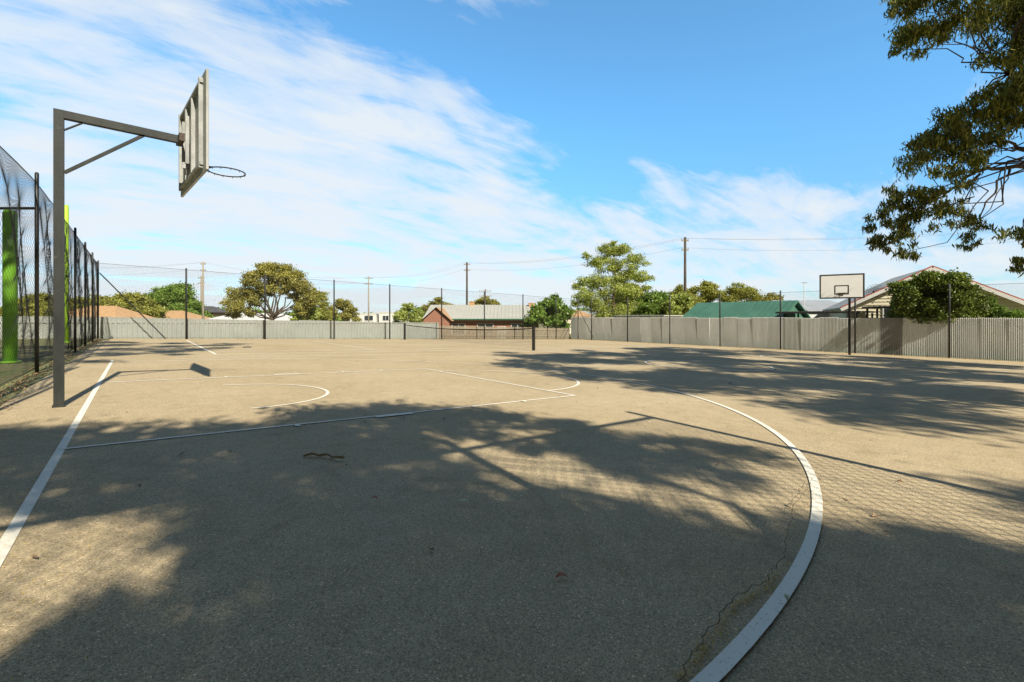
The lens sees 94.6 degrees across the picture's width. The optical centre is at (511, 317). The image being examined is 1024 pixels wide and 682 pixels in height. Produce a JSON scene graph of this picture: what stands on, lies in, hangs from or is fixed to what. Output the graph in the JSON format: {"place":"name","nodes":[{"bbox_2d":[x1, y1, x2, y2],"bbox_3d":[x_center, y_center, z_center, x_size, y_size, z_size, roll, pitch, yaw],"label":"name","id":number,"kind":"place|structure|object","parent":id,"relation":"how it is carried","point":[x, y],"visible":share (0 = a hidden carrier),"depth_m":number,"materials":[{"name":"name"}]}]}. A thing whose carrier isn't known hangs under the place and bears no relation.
{"place":"outdoors","nodes":[
{"label":"outdoors","id":0,"kind":"place"},
{"bbox_2d":[421,301,538,338],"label":"house","id":1,"kind":"structure","parent":0,"point":[492,310],"depth_m":49.50,"materials":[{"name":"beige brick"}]},
{"bbox_2d":[452,323,464,333],"bbox_3d":[-5.611,1.217,49.475,1.420,1.120,0.065,0,0,0],"label":"window","id":2,"kind":"structure","parent":1,"relation":"in","point":[453,324],"depth_m":49.48,"materials":[{"name":"grey glass"}]},
{"bbox_2d":[477,323,492,333],"bbox_3d":[-2.798,1.217,49.473,1.720,1.120,0.065,0,0,0],"label":"window","id":3,"kind":"structure","parent":1,"relation":"in","point":[481,324],"depth_m":49.48,"materials":[{"name":"grey glass"}]},
{"bbox_2d":[511,323,523,333],"bbox_3d":[0.602,1.217,49.474,1.420,1.120,0.065,0,0,0],"label":"window","id":4,"kind":"structure","parent":1,"relation":"in","point":[512,324],"depth_m":49.48,"materials":[{"name":"grey glass"}]},
{"bbox_2d":[0,339,1023,681],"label":"court pavement","id":5,"kind":"structure","parent":0,"point":[948,443],"depth_m":2.67,"materials":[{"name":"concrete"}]},
{"bbox_2d":[0,338,104,412],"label":"dry leaf litter","id":6,"kind":"object","parent":5,"relation":"on","point":[34,374],"visible":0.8,"depth_m":8.04,"materials":[{"name":"brown plant"}]},
{"bbox_2d":[52,68,245,407],"bbox_3d":[-4.578,-0.944,6.271,1.733,4.060,1.504,0,0,-7],"label":"basketball hoop","id":7,"kind":"object","parent":5,"relation":"on","point":[191,139],"visible":1,"depth_m":5.64,"materials":[{"name":"grey paint"}]},
{"bbox_2d":[303,452,344,458],"bbox_3d":[-1.459,1.079,3.680,0.354,0.033,0.064,0,0,12],"label":"fallen stick","id":8,"kind":"object","parent":5,"relation":"on","point":[324,454],"visible":1,"depth_m":3.69,"materials":[{"name":"brown wood"}]},
{"bbox_2d":[186,340,663,353],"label":"tennis markings","id":9,"kind":"object","parent":5,"relation":"on","point":[378,351],"visible":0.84,"depth_m":19.61,"materials":[{"name":"paint"}]},
{"bbox_2d":[404,323,534,350],"bbox_3d":[-3.049,0.935,25.977,0.120,1.090,13.020,0,0,-38],"label":"tennis net","id":10,"kind":"object","parent":5,"relation":"on","point":[491,334],"visible":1,"depth_m":24.38,"materials":[{"name":"black paint"}]},
{"bbox_2d":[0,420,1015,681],"bbox_3d":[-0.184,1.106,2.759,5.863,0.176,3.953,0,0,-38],"label":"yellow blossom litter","id":11,"kind":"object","parent":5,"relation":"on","point":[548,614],"visible":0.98,"depth_m":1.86,"materials":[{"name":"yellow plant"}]},
{"bbox_2d":[7,345,1012,549],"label":"scattered leaf litter","id":12,"kind":"object","parent":5,"relation":"on","point":[900,480],"visible":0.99,"depth_m":3.96,"materials":[{"name":"brown plant"}]},
{"bbox_2d":[0,348,1021,681],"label":"basketball markings","id":13,"kind":"object","parent":5,"relation":"on","point":[730,656],"visible":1,"depth_m":2.49,"materials":[{"name":"paint"}]},
{"bbox_2d":[555,572,567,577],"bbox_3d":[0.207,1.091,1.997,0.055,0.016,0.024,0,0,-10],"label":"fallen leaf","id":14,"kind":"object","parent":5,"relation":"on","point":[560,574],"visible":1,"depth_m":1.99,"materials":[{"name":"brown plant"}]},
{"bbox_2d":[145,338,1022,361],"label":"dry leaf litter","id":15,"kind":"object","parent":5,"relation":"on","point":[621,341],"visible":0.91,"depth_m":26.85,"materials":[{"name":"brown plant"}]},
{"bbox_2d":[574,479,811,681],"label":"pavement cracks","id":16,"kind":"object","parent":5,"relation":"on","point":[727,604],"visible":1,"depth_m":1.78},
{"bbox_2d":[819,273,864,354],"bbox_3d":[16.364,-0.086,23.184,1.758,4.060,1.264,0,0,-10],"label":"basketball hoop","id":17,"kind":"object","parent":5,"relation":"on","point":[840,286],"visible":1,"depth_m":23.21,"materials":[{"name":"black paint"}]},
{"bbox_2d":[0,323,1023,405],"bbox_3d":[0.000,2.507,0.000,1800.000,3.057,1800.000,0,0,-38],"label":"ground","id":18,"kind":"structure","parent":0,"point":[11,394],"depth_m":9.77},
{"bbox_2d":[0,207,40,363],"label":"shade post","id":19,"kind":"object","parent":18,"relation":"on","point":[11,266],"visible":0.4,"depth_m":10.30,"materials":[{"name":"metal"}]},
{"bbox_2d":[0,292,51,315],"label":"tree","id":20,"kind":"object","parent":18,"relation":"on","point":[32,302],"visible":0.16,"depth_m":54.36,"materials":[{"name":"green plant"}]},
{"bbox_2d":[0,146,98,385],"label":"chain link fence","id":21,"kind":"object","parent":18,"relation":"on","point":[38,211],"visible":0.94,"depth_m":8.66,"materials":[{"name":"metal"}]},
{"bbox_2d":[65,205,68,342],"bbox_3d":[-17.505,-1.648,18.536,0.240,5.500,0.240,0,0,-38],"label":"shade post","id":22,"kind":"object","parent":18,"relation":"on","point":[67,219],"visible":0.38,"depth_m":18.51,"materials":[{"name":"metal"}]},
{"bbox_2d":[32,297,123,315],"bbox_3d":[-49.064,0.241,54.762,7.626,5.452,8.687,0,0,2],"label":"tree","id":23,"kind":"object","parent":18,"relation":"on","point":[103,302],"visible":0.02,"depth_m":54.89,"materials":[{"name":"green plant"}]},
{"bbox_2d":[69,306,154,317],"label":"house","id":24,"kind":"structure","parent":18,"relation":"on","point":[102,313],"depth_m":51.09,"materials":[{"name":"ceramic"}]},
{"bbox_2d":[90,290,172,317],"bbox_3d":[-49.202,-0.268,60.354,9.726,6.469,8.836,0,0,-9],"label":"tree","id":25,"kind":"object","parent":18,"relation":"on","point":[155,312],"visible":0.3,"depth_m":59.69,"materials":[{"name":"green plant"}]},
{"bbox_2d":[142,281,217,317],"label":"tree","id":26,"kind":"object","parent":18,"relation":"on","point":[166,298],"visible":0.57,"depth_m":77.81,"materials":[{"name":"green plant"}]},
{"bbox_2d":[165,311,209,318],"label":"house","id":27,"kind":"structure","parent":18,"relation":"on","point":[178,314],"depth_m":70.80,"materials":[{"name":"ceramic"}]},
{"bbox_2d":[198,276,204,309],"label":"utility pole","id":28,"kind":"object","parent":18,"relation":"on","point":[200,283],"visible":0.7,"depth_m":83.93,"materials":[{"name":"brown wood"}]},
{"bbox_2d":[200,262,205,318],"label":"utility pole","id":29,"kind":"object","parent":18,"relation":"on","point":[202,270],"visible":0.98,"depth_m":69.92,"materials":[{"name":"brown wood"}]},
{"bbox_2d":[204,306,231,316],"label":"house","id":30,"kind":"structure","parent":18,"relation":"on","point":[217,312],"depth_m":86.64,"materials":[{"name":"grey brick"}]},
{"bbox_2d":[0,316,438,338],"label":"steel fence","id":31,"kind":"object","parent":18,"relation":"on","point":[345,333],"visible":0.55,"depth_m":26.55,"materials":[{"name":"grey metal"}]},
{"bbox_2d":[210,313,291,320],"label":"house","id":32,"kind":"structure","parent":18,"relation":"on","point":[256,317],"depth_m":71.86,"materials":[{"name":"white metal"}]},
{"bbox_2d":[218,260,322,319],"bbox_3d":[-30.445,-2.497,59.831,12.727,9.527,5.488,0,0,4],"label":"tree","id":33,"kind":"object","parent":18,"relation":"on","point":[269,269],"visible":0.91,"depth_m":59.66,"materials":[{"name":"green plant"}]},
{"bbox_2d":[288,306,323,320],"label":"tree","id":34,"kind":"object","parent":18,"relation":"on","point":[296,318],"visible":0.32,"depth_m":61.35,"materials":[{"name":"green plant"}]},
{"bbox_2d":[290,291,332,320],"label":"tree","id":35,"kind":"object","parent":18,"relation":"on","point":[328,313],"visible":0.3,"depth_m":65.99,"materials":[{"name":"green plant"}]},
{"bbox_2d":[1,305,634,323],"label":"distant trees","id":36,"kind":"object","parent":18,"relation":"on","point":[413,310],"depth_m":150.03,"materials":[{"name":"green plant"}]},
{"bbox_2d":[99,263,578,338],"bbox_3d":[-6.711,-0.267,32.124,32.403,4.698,0.134,0,0,-38],"label":"chain link fence","id":37,"kind":"object","parent":18,"relation":"on","point":[264,307],"visible":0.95,"depth_m":27.69,"materials":[{"name":"metal"}]},
{"bbox_2d":[328,298,361,321],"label":"tree","id":38,"kind":"object","parent":18,"relation":"on","point":[343,314],"visible":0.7,"depth_m":79.06,"materials":[{"name":"green plant"}]},
{"bbox_2d":[350,313,378,321],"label":"house","id":39,"kind":"structure","parent":18,"relation":"on","point":[373,317],"depth_m":89.00,"materials":[{"name":"white paint"}]},
{"bbox_2d":[364,315,372,320],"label":"window","id":40,"kind":"structure","parent":39,"relation":"in","point":[371,317],"depth_m":88.96,"materials":[{"name":"white glass"}]},
{"bbox_2d":[364,276,372,321],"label":"utility pole","id":41,"kind":"object","parent":18,"relation":"on","point":[368,278],"visible":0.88,"depth_m":79.90,"materials":[{"name":"wood"}]},
{"bbox_2d":[378,312,410,321],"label":"house","id":42,"kind":"structure","parent":18,"relation":"on","point":[384,317],"depth_m":89.00,"materials":[{"name":"white paint"}]},
{"bbox_2d":[382,315,388,320],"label":"window","id":43,"kind":"structure","parent":42,"relation":"in","point":[384,317],"depth_m":88.96,"materials":[{"name":"white glass"}]},
{"bbox_2d":[392,302,423,322],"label":"tree","id":44,"kind":"object","parent":18,"relation":"on","point":[402,316],"visible":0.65,"depth_m":69.06,"materials":[{"name":"green plant"}]},
{"bbox_2d":[420,296,452,316],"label":"tree","id":45,"kind":"object","parent":18,"relation":"on","point":[427,306],"visible":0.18,"depth_m":93.48,"materials":[{"name":"green plant"}]},
{"bbox_2d":[464,262,469,304],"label":"utility pole","id":46,"kind":"object","parent":18,"relation":"on","point":[466,264],"visible":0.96,"depth_m":74.89,"materials":[{"name":"wood"}]},
{"bbox_2d":[474,295,500,304],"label":"tree","id":47,"kind":"object","parent":18,"relation":"on","point":[488,301],"visible":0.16,"depth_m":94.22,"materials":[{"name":"green plant"}]},
{"bbox_2d":[439,325,569,338],"bbox_3d":[-0.055,1.303,38.982,13.651,1.393,0.060,0,0,-38],"label":"timber fence","id":48,"kind":"object","parent":18,"relation":"on","point":[507,333],"visible":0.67,"depth_m":38.55,"materials":[{"name":"grey wood"}]},
{"bbox_2d":[521,292,576,334],"bbox_3d":[3.459,0.264,47.275,5.478,5.606,4.525,0,0,-15],"label":"tree","id":49,"kind":"object","parent":18,"relation":"on","point":[544,303],"visible":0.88,"depth_m":46.34,"materials":[{"name":"green plant"}]},
{"bbox_2d":[558,310,592,333],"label":"house","id":50,"kind":"structure","parent":18,"relation":"on","point":[584,314],"depth_m":59.50,"materials":[{"name":"ceramic"}]},
{"bbox_2d":[568,240,655,319],"bbox_3d":[10.145,-2.413,46.967,8.972,10.561,4.287,0,0,-4],"label":"tree","id":51,"kind":"object","parent":18,"relation":"on","point":[620,280],"visible":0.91,"depth_m":46.79,"materials":[{"name":"green plant"}]},
{"bbox_2d":[607,283,644,321],"bbox_3d":[12.606,-0.685,51.822,5.546,6.504,6.080,0,0,0],"label":"tree","id":52,"kind":"object","parent":18,"relation":"on","point":[638,286],"visible":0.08,"depth_m":50.42,"materials":[{"name":"green plant"}]},
{"bbox_2d":[612,315,683,316],"bbox_3d":[11.790,0.950,40.615,3.455,2.250,5.240,0,0,-38],"label":"carport","id":53,"kind":"object","parent":18,"relation":"on","point":[643,315],"visible":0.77,"depth_m":39.08,"materials":[{"name":"metal"}]},
{"bbox_2d":[630,289,670,317],"bbox_3d":[14.043,-0.129,46.814,5.210,5.392,5.741,0,0,-10],"label":"tree","id":54,"kind":"object","parent":18,"relation":"on","point":[653,306],"visible":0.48,"depth_m":45.78,"materials":[{"name":"green plant"}]},
{"bbox_2d":[657,291,693,316],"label":"tree","id":55,"kind":"object","parent":18,"relation":"on","point":[685,297],"visible":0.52,"depth_m":43.39,"materials":[{"name":"green plant"}]},
{"bbox_2d":[659,283,701,314],"bbox_3d":[17.441,-0.516,50.476,7.044,6.166,5.557,0,0,-10],"label":"tree","id":56,"kind":"object","parent":18,"relation":"on","point":[678,290],"visible":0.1,"depth_m":49.62,"materials":[{"name":"green plant"}]},
{"bbox_2d":[681,237,688,313],"bbox_3d":[17.602,-2.133,48.002,0.721,12.000,0.328,0,0,-2],"label":"utility pole","id":57,"kind":"object","parent":18,"relation":"on","point":[684,249],"visible":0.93,"depth_m":47.91,"materials":[{"name":"wood"}]},
{"bbox_2d":[682,241,1013,250],"bbox_3d":[32.466,-6.681,44.003,31.396,0.822,0.019,0,0,15],"label":"power line","id":58,"kind":"object","parent":57,"relation":"attached to","point":[819,250],"visible":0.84,"depth_m":45.32,"materials":[{"name":"black metal"}]},
{"bbox_2d":[691,229,1014,238],"bbox_3d":[32.466,-7.731,44.003,31.395,0.624,0.019,0,0,15],"label":"power line","id":59,"kind":"object","parent":57,"relation":"attached to","point":[855,237],"visible":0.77,"depth_m":44.05,"materials":[{"name":"black metal"}]},
{"bbox_2d":[731,232,988,239],"bbox_3d":[33.141,-7.681,44.003,31.482,0.723,0.019,0,0,15],"label":"power line","id":60,"kind":"object","parent":57,"relation":"attached to","point":[865,238],"visible":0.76,"depth_m":44.80,"materials":[{"name":"black metal"}]},
{"bbox_2d":[687,279,726,302],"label":"tree","id":61,"kind":"object","parent":18,"relation":"on","point":[708,289],"visible":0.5,"depth_m":59.22,"materials":[{"name":"green plant"}]},
{"bbox_2d":[717,280,764,301],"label":"tree","id":62,"kind":"object","parent":18,"relation":"on","point":[734,290],"visible":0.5,"depth_m":63.67,"materials":[{"name":"green plant"}]},
{"bbox_2d":[683,300,810,317],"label":"roof","id":63,"kind":"structure","parent":18,"relation":"on","point":[736,309],"depth_m":34.16,"materials":[{"name":"green metal"}]},
{"bbox_2d":[762,292,784,300],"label":"tree","id":64,"kind":"object","parent":18,"relation":"on","point":[771,296],"visible":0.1,"depth_m":61.55,"materials":[{"name":"green plant"}]},
{"bbox_2d":[571,317,1023,360],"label":"corrugated fence","id":65,"kind":"object","parent":18,"relation":"on","point":[732,323],"visible":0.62,"depth_m":27.57,"materials":[{"name":"grey metal"}]},
{"bbox_2d":[579,283,1023,359],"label":"chain link fence","id":66,"kind":"object","parent":18,"relation":"on","point":[949,320],"visible":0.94,"depth_m":26.01,"materials":[{"name":"metal"}]},
{"bbox_2d":[771,300,837,305],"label":"house","id":67,"kind":"structure","parent":18,"relation":"on","point":[819,303],"depth_m":43.88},
{"bbox_2d":[803,306,829,317],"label":"house","id":68,"kind":"structure","parent":18,"relation":"on","point":[812,308],"depth_m":38.50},
{"bbox_2d":[775,311,875,317],"bbox_3d":[19.975,0.850,30.131,3.255,2.450,4.640,0,0,-38],"label":"carport","id":69,"kind":"object","parent":18,"relation":"on","point":[795,312],"visible":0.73,"depth_m":29.15,"materials":[{"name":"grey paint"}]},
{"bbox_2d":[862,306,890,317],"bbox_3d":[22.382,0.715,26.935,2.255,2.720,3.440,0,0,-38],"label":"carport","id":70,"kind":"object","parent":18,"relation":"on","point":[867,311],"visible":0.29,"depth_m":27.49,"materials":[{"name":"grey paint"}]},
{"bbox_2d":[823,266,1023,345],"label":"house","id":71,"kind":"structure","parent":18,"relation":"on","point":[1002,296],"depth_m":29.39,"materials":[{"name":"grey tile"}]},
{"bbox_2d":[866,284,883,299],"bbox_3d":[22.710,-0.952,29.492,0.663,2.238,0.718,0,0,4],"label":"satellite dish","id":72,"kind":"object","parent":71,"relation":"attached to","point":[874,291],"visible":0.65,"depth_m":29.52,"materials":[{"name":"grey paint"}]},
{"bbox_2d":[882,308,889,317],"bbox_3d":[23.692,-0.183,29.046,1.450,1.020,0.060,0,0,28],"label":"window","id":73,"kind":"structure","parent":71,"relation":"in","point":[883,309],"depth_m":29.33,"materials":[{"name":"white glass"}]},
{"bbox_2d":[883,267,997,324],"bbox_3d":[22.010,-0.197,24.489,2.704,4.697,4.506,0,0,-38],"label":"hedge bush","id":74,"kind":"object","parent":18,"relation":"on","point":[928,279],"visible":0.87,"depth_m":24.02,"materials":[{"name":"green plant"}]},
{"bbox_2d":[862,0,1023,277],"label":"gum tree","id":75,"kind":"object","parent":18,"relation":"on","point":[1005,101],"visible":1,"depth_m":10.94,"materials":[{"name":"green plant"}]},
{"bbox_2d":[982,297,1023,317],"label":"shrub","id":76,"kind":"object","parent":18,"relation":"on","point":[1001,313],"visible":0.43,"depth_m":22.86,"materials":[{"name":"green plant"}]},
{"bbox_2d":[0,0,1023,313],"label":"sky","id":77,"kind":"structure","parent":0,"point":[388,139],"materials":[{"name":"blue"}]}
]}

